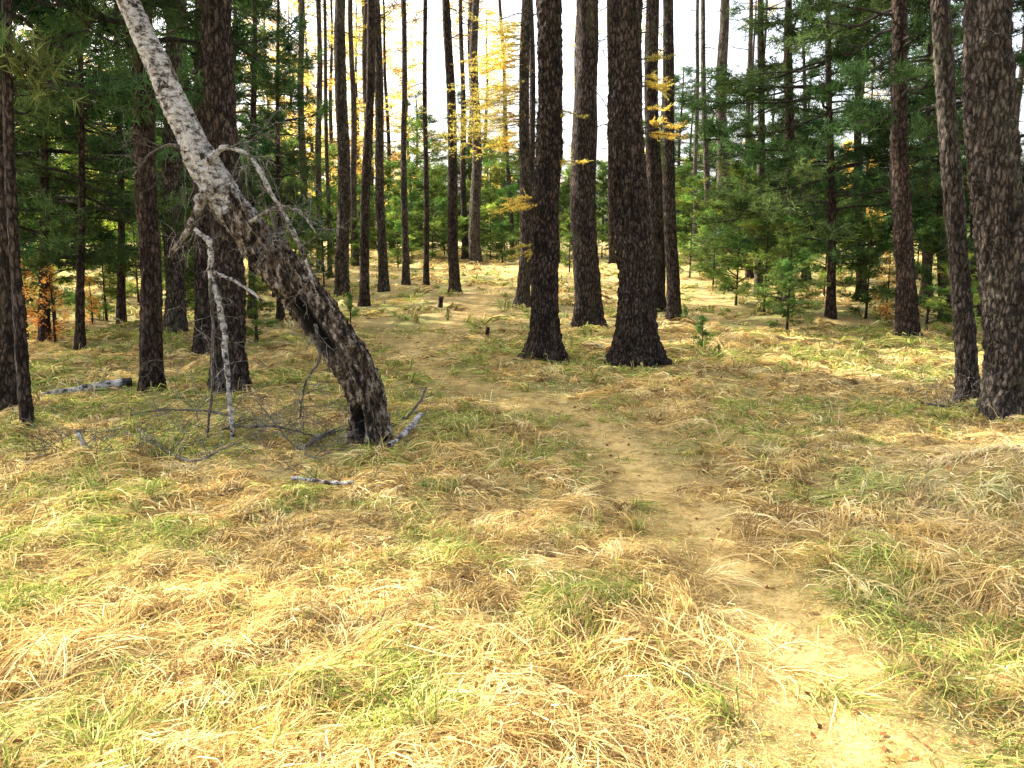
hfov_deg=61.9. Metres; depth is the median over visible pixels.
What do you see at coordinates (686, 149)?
pine tree
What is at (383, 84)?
larch tree
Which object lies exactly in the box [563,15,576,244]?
larch tree
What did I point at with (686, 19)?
sky
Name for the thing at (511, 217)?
larch tree
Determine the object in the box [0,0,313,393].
pine tree
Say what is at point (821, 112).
pine tree
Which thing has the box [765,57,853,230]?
pine tree
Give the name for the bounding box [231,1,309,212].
larch tree
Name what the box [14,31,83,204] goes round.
pine tree
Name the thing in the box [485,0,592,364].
larch tree
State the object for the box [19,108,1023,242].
distant forest
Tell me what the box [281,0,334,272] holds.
larch tree
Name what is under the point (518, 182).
young pine
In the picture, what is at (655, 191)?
larch tree
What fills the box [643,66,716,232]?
pine tree
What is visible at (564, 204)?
young pine
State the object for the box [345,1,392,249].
larch tree
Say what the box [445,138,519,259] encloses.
young pine
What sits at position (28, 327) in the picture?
larch sapling
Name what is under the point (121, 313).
pine tree
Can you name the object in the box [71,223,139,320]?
young pine
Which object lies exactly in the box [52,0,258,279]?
pine tree
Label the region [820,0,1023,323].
pine tree
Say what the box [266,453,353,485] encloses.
fallen branch
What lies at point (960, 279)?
larch tree
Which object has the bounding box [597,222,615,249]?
young pine
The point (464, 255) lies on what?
larch tree
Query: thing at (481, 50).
larch tree
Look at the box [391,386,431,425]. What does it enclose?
fallen branch
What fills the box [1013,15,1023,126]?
larch tree
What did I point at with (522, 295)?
larch tree
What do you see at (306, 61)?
pine tree
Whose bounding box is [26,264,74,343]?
larch sapling
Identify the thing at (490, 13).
larch tree
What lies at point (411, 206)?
young pine
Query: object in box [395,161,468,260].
young pine
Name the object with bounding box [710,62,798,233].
pine tree
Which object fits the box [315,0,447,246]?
larch tree
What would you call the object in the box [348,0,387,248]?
larch tree
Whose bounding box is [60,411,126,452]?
fallen branch
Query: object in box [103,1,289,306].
pine tree
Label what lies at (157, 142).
young pine
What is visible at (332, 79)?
larch tree
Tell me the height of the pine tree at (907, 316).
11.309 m
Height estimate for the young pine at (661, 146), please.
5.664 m
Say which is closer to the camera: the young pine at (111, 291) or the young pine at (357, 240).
the young pine at (111, 291)
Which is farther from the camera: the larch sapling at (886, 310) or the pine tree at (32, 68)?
the larch sapling at (886, 310)
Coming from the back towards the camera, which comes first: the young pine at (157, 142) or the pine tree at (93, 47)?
the pine tree at (93, 47)
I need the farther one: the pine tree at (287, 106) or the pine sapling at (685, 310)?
the pine tree at (287, 106)
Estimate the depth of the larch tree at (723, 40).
26.20 m
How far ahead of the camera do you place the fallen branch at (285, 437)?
6.19 m
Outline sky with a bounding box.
[12,0,1023,232]
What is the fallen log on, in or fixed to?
on the ground at (700, 296)
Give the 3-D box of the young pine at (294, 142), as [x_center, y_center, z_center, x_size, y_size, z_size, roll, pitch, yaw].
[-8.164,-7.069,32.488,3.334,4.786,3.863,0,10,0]
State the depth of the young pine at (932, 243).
13.39 m
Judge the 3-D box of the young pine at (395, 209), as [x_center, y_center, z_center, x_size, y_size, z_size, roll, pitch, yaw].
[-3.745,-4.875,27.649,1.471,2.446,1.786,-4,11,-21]
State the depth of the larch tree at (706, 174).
24.89 m
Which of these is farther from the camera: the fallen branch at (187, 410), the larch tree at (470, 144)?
the larch tree at (470, 144)
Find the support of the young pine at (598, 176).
on the ground at (700, 296)
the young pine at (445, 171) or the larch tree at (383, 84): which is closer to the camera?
the young pine at (445, 171)
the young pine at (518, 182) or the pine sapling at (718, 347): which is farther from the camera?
the young pine at (518, 182)
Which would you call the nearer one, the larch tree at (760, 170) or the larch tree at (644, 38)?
the larch tree at (760, 170)
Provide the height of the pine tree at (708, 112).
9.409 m
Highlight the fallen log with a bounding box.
[40,378,131,396]
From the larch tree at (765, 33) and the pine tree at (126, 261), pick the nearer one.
the pine tree at (126, 261)
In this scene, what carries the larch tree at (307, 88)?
on the ground at (700, 296)
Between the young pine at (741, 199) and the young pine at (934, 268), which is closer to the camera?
the young pine at (934, 268)
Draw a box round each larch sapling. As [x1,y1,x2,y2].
[20,261,52,339]
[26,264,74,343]
[84,275,102,324]
[867,251,895,320]
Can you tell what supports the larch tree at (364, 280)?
on the ground at (700, 296)
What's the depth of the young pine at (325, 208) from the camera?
20.98 m
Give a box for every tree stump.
[437,296,443,307]
[485,327,489,335]
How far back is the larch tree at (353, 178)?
28.11 m
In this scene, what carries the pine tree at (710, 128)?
on the ground at (700, 296)
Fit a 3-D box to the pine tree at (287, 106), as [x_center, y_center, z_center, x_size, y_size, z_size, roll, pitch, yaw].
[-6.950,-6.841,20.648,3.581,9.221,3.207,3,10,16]
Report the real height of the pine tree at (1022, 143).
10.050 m
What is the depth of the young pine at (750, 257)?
22.29 m
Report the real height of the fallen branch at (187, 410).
0.879 m
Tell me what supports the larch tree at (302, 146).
on the ground at (700, 296)
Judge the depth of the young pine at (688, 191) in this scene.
23.75 m
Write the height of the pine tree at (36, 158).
10.332 m
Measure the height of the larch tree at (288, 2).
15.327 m
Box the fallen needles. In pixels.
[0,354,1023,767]
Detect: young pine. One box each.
[18,185,104,322]
[19,187,75,304]
[35,136,132,287]
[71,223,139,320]
[99,180,165,304]
[113,137,194,283]
[162,214,248,313]
[238,119,291,242]
[245,272,279,341]
[248,203,300,296]
[261,135,335,253]
[282,177,329,271]
[294,196,355,286]
[307,140,360,249]
[331,143,416,251]
[333,216,372,263]
[349,174,376,249]
[376,196,420,267]
[384,112,469,244]
[386,160,445,259]
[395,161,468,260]
[419,162,469,256]
[437,146,500,247]
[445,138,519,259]
[480,136,519,250]
[481,195,519,263]
[491,147,519,252]
[506,156,570,241]
[558,165,607,246]
[559,159,615,257]
[559,209,572,271]
[595,120,690,230]
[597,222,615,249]
[661,163,694,247]
[675,114,744,245]
[675,162,703,256]
[675,173,724,278]
[684,201,743,284]
[688,159,788,305]
[688,163,742,251]
[719,196,812,314]
[728,160,771,232]
[743,184,798,275]
[751,215,828,329]
[793,172,861,295]
[822,176,892,277]
[836,207,895,318]
[870,211,978,330]
[888,176,936,266]
[921,172,970,286]
[921,251,981,340]
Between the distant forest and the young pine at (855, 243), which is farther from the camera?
the distant forest
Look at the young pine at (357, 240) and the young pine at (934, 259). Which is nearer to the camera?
the young pine at (934, 259)
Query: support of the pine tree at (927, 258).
on the ground at (700, 296)
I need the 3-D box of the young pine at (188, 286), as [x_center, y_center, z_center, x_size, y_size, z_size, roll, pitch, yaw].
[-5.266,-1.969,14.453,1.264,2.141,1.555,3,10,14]
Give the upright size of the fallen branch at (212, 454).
0.594 m
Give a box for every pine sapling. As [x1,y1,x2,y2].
[343,292,359,322]
[444,308,451,319]
[680,306,690,318]
[689,314,715,347]
[712,344,723,358]
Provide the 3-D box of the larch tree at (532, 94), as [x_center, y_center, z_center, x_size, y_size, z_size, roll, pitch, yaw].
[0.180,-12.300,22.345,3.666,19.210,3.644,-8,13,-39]
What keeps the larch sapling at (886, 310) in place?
on the ground at (700, 296)
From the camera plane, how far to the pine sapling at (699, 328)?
11.66 m
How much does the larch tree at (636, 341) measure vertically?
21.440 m
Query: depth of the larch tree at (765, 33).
42.05 m
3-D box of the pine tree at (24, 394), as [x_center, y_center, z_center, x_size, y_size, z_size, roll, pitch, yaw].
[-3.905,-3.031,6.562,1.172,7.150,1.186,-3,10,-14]
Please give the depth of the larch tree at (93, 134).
44.62 m
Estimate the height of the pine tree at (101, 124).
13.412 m
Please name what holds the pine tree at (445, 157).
on the ground at (700, 296)
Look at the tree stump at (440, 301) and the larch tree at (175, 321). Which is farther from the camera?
the tree stump at (440, 301)
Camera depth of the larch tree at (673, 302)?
14.68 m
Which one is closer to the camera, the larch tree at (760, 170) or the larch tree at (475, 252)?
the larch tree at (760, 170)
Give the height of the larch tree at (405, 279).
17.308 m
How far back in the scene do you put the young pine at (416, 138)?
34.31 m
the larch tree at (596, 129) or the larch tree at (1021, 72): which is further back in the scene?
the larch tree at (596, 129)
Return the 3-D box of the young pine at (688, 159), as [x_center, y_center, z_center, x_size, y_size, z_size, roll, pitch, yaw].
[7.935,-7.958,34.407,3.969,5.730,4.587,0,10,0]
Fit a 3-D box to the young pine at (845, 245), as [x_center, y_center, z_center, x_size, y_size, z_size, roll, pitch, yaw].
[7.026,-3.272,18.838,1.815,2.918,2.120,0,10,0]
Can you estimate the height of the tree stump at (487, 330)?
0.197 m
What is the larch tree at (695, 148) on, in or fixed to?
on the ground at (700, 296)
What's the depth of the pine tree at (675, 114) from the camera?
46.00 m
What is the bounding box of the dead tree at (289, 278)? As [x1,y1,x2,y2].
[96,0,393,448]
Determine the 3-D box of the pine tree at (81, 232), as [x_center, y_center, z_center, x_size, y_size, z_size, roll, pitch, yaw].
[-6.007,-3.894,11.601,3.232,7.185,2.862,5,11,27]
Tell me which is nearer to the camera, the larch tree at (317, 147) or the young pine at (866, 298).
the young pine at (866, 298)
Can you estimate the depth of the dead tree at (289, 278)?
6.28 m
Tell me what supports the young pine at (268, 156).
on the ground at (700, 296)
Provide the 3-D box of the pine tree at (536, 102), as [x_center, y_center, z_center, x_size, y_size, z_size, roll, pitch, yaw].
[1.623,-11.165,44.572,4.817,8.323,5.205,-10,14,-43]
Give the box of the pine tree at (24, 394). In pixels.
[0,0,94,427]
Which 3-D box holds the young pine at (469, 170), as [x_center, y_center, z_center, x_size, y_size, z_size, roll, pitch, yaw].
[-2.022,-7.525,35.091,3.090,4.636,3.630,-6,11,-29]
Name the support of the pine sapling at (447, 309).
on the ground at (700, 296)
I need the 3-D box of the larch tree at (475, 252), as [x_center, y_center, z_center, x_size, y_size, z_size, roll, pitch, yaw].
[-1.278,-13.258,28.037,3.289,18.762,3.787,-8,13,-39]
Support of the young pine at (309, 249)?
on the ground at (700, 296)
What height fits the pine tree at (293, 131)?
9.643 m
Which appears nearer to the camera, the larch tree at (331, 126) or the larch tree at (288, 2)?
the larch tree at (331, 126)
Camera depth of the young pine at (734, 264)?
15.60 m
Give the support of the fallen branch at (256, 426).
on the ground at (700, 296)
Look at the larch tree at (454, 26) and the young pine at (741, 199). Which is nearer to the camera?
the young pine at (741, 199)
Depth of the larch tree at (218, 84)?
8.03 m
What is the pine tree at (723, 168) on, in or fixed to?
on the ground at (700, 296)
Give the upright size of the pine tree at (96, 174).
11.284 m
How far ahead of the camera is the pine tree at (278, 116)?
14.03 m
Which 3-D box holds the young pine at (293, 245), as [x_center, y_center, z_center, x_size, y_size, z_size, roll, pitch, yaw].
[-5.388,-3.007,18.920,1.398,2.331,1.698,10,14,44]
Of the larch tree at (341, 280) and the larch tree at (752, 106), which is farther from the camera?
the larch tree at (752, 106)
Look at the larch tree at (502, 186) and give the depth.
49.79 m
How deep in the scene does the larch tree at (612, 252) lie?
29.61 m
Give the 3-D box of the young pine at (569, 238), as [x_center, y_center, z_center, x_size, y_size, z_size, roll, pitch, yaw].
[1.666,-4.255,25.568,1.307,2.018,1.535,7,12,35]
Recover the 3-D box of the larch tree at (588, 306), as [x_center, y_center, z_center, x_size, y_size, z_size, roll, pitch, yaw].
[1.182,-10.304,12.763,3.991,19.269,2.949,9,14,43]
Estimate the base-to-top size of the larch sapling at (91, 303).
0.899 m
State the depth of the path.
3.67 m
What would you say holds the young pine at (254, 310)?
on the ground at (700, 296)
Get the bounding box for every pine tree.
[0,0,94,427]
[0,0,194,411]
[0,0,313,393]
[12,0,167,342]
[12,0,193,349]
[12,3,136,248]
[12,4,125,250]
[14,0,247,323]
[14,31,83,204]
[31,76,127,232]
[33,0,193,205]
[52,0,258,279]
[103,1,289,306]
[157,8,313,216]
[160,0,311,208]
[187,0,335,318]
[237,0,328,320]
[257,52,336,232]
[374,89,459,236]
[416,91,508,234]
[494,98,570,236]
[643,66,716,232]
[658,77,702,216]
[661,81,715,232]
[674,0,968,318]
[683,83,752,236]
[685,0,889,301]
[709,96,799,278]
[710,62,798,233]
[738,0,862,281]
[740,0,936,297]
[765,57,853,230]
[766,0,963,337]
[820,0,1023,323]
[821,0,1023,318]
[850,1,1022,297]
[874,3,969,253]
[882,34,1023,227]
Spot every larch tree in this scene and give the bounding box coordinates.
[84,1,125,229]
[161,0,194,334]
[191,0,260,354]
[200,0,252,395]
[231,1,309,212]
[244,0,362,251]
[246,0,362,244]
[268,0,323,150]
[274,0,385,243]
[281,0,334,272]
[286,0,330,255]
[301,0,375,296]
[306,1,396,216]
[309,0,335,271]
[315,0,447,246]
[323,0,366,265]
[329,3,412,150]
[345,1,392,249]
[346,6,422,203]
[347,34,401,240]
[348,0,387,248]
[350,0,399,291]
[353,0,413,306]
[359,5,435,246]
[381,0,446,286]
[384,0,417,284]
[411,0,566,307]
[419,0,504,91]
[420,0,503,258]
[436,0,485,294]
[439,0,497,140]
[441,0,485,250]
[450,0,502,263]
[478,17,498,243]
[480,34,518,239]
[481,0,520,259]
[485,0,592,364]
[510,0,536,237]
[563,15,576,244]
[566,0,615,263]
[570,0,611,328]
[593,0,690,367]
[595,3,606,226]
[598,0,665,311]
[641,0,662,103]
[644,0,682,320]
[658,27,684,141]
[674,0,726,268]
[678,0,715,261]
[705,0,736,269]
[715,0,773,257]
[725,0,784,296]
[736,0,781,77]
[742,0,764,138]
[864,57,886,215]
[911,0,1023,403]
[959,0,1023,420]
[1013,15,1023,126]
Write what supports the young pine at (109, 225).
on the ground at (700, 296)
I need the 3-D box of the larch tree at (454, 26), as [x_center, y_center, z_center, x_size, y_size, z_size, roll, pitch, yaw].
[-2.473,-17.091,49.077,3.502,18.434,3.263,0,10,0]
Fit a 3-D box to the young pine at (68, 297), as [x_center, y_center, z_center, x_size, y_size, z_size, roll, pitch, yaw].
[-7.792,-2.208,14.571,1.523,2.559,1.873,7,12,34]
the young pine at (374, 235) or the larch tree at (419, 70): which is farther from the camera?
the larch tree at (419, 70)
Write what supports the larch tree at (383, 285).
on the ground at (700, 296)
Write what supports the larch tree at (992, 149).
on the ground at (700, 296)
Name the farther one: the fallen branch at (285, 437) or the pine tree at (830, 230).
the pine tree at (830, 230)
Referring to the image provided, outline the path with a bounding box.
[390,264,963,767]
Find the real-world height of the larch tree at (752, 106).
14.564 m
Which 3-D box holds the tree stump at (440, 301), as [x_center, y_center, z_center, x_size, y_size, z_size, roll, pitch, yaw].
[-1.403,-1.577,16.731,0.140,0.285,0.116,0,10,0]
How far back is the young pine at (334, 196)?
33.00 m
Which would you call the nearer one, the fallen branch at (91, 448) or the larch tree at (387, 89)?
the fallen branch at (91, 448)
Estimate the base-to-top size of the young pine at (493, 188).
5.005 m
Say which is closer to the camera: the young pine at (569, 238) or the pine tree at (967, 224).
the young pine at (569, 238)
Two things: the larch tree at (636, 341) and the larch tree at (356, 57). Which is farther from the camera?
the larch tree at (356, 57)
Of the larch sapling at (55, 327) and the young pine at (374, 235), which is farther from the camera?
the young pine at (374, 235)
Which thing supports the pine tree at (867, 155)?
on the ground at (700, 296)
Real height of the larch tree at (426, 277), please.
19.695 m
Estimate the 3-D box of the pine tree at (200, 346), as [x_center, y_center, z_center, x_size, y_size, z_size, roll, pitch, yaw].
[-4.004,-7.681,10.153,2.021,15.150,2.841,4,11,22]
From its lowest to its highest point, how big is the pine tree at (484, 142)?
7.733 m
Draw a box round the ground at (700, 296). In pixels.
[0,240,1023,767]
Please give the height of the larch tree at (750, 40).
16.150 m
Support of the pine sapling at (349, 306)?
on the ground at (700, 296)
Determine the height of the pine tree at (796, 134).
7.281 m
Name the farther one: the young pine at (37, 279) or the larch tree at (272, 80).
the larch tree at (272, 80)
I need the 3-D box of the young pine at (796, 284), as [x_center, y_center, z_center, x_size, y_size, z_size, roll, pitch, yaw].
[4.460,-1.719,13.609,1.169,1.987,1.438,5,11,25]
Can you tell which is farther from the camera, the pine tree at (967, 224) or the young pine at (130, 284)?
the pine tree at (967, 224)
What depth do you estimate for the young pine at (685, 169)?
33.48 m
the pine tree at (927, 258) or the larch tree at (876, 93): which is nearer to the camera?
the pine tree at (927, 258)
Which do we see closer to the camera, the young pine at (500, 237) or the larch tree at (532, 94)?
the larch tree at (532, 94)
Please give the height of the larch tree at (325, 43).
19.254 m
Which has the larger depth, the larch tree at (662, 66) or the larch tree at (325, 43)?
the larch tree at (662, 66)
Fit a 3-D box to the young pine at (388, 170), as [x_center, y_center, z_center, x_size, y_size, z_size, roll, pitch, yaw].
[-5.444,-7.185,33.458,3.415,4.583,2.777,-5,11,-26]
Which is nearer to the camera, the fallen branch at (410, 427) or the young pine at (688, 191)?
the fallen branch at (410, 427)
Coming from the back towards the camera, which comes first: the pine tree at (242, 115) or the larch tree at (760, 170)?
the pine tree at (242, 115)
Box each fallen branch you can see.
[1,380,209,465]
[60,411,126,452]
[78,363,374,456]
[80,346,312,444]
[107,401,277,471]
[217,379,371,459]
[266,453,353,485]
[387,413,423,446]
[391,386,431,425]
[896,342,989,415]
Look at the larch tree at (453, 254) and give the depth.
19.00 m
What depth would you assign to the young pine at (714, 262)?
21.25 m
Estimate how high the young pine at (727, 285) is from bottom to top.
2.990 m
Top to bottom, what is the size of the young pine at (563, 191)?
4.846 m
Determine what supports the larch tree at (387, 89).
on the ground at (700, 296)
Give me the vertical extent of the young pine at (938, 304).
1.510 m
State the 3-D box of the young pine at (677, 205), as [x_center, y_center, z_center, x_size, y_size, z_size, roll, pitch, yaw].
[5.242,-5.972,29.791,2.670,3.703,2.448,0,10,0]

